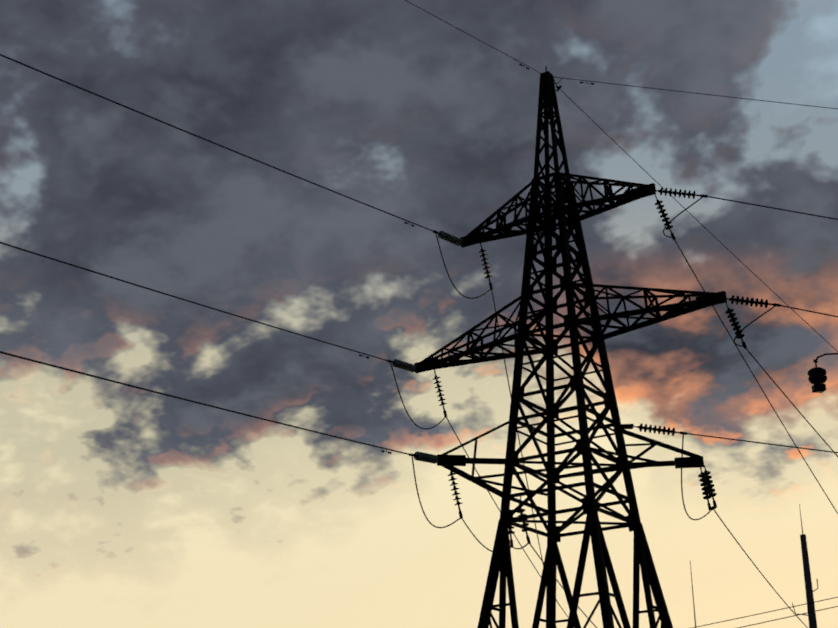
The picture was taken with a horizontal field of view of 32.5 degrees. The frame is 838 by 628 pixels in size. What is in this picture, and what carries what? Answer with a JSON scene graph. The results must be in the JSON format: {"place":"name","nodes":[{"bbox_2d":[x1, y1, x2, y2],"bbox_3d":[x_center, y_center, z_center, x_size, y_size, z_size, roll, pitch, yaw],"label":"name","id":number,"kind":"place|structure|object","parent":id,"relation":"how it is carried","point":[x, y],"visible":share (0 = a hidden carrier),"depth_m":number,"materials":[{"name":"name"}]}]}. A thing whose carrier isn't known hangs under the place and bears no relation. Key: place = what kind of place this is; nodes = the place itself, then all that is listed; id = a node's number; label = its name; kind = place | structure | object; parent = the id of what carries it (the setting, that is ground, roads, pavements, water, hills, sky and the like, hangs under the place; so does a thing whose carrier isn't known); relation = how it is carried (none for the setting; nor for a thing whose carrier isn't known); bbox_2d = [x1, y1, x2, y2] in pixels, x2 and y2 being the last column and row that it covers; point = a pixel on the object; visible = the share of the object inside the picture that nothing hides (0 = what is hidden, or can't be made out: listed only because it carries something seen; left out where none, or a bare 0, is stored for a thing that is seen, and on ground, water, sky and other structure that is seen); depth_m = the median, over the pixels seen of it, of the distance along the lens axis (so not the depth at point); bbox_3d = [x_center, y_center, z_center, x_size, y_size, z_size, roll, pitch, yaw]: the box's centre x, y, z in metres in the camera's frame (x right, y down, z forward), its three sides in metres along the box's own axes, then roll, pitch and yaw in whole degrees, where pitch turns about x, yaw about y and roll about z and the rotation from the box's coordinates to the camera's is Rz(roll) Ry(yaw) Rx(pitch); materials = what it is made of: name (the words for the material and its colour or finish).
{"place":"outdoors","nodes":[
{"label":"outdoors","id":0,"kind":"place"},
{"bbox_2d":[0,0,837,627],"label":"sky","id":1,"kind":"structure","parent":0,"point":[122,506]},
{"label":"ground","id":2,"kind":"structure","parent":0,"visible":0},
{"bbox_2d":[0,0,837,627],"bbox_3d":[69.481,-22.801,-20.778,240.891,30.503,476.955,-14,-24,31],"label":"pylon","id":3,"kind":"object","parent":2,"relation":"on","point":[544,212],"visible":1,"depth_m":48.90,"materials":[{"name":"metal"}]},
{"bbox_2d":[690,561,695,626],"bbox_3d":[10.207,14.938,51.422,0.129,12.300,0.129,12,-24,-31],"label":"lightning rod","id":4,"kind":"object","parent":2,"relation":"on","point":[693,596],"visible":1,"depth_m":53.07,"materials":[{"name":"grey metal"}]},
{"bbox_2d":[692,597,837,627],"bbox_3d":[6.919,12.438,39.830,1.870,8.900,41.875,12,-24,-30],"label":"distribution line","id":5,"kind":"object","parent":2,"relation":"on","point":[775,610],"visible":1,"depth_m":37.04,"materials":[{"name":"grey metal"}]},
{"bbox_2d":[792,504,817,627],"bbox_3d":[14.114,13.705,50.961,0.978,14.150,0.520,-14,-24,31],"label":"pole","id":6,"kind":"object","parent":2,"relation":"on","point":[812,620],"visible":1,"depth_m":52.23,"materials":[{"name":"metal"}]},
{"bbox_2d":[807,353,837,392],"bbox_3d":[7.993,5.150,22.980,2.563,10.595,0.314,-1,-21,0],"label":"street lamp","id":7,"kind":"object","parent":2,"relation":"on","point":[817,378],"visible":1,"depth_m":24.43,"materials":[{"name":"black metal"}]}
]}

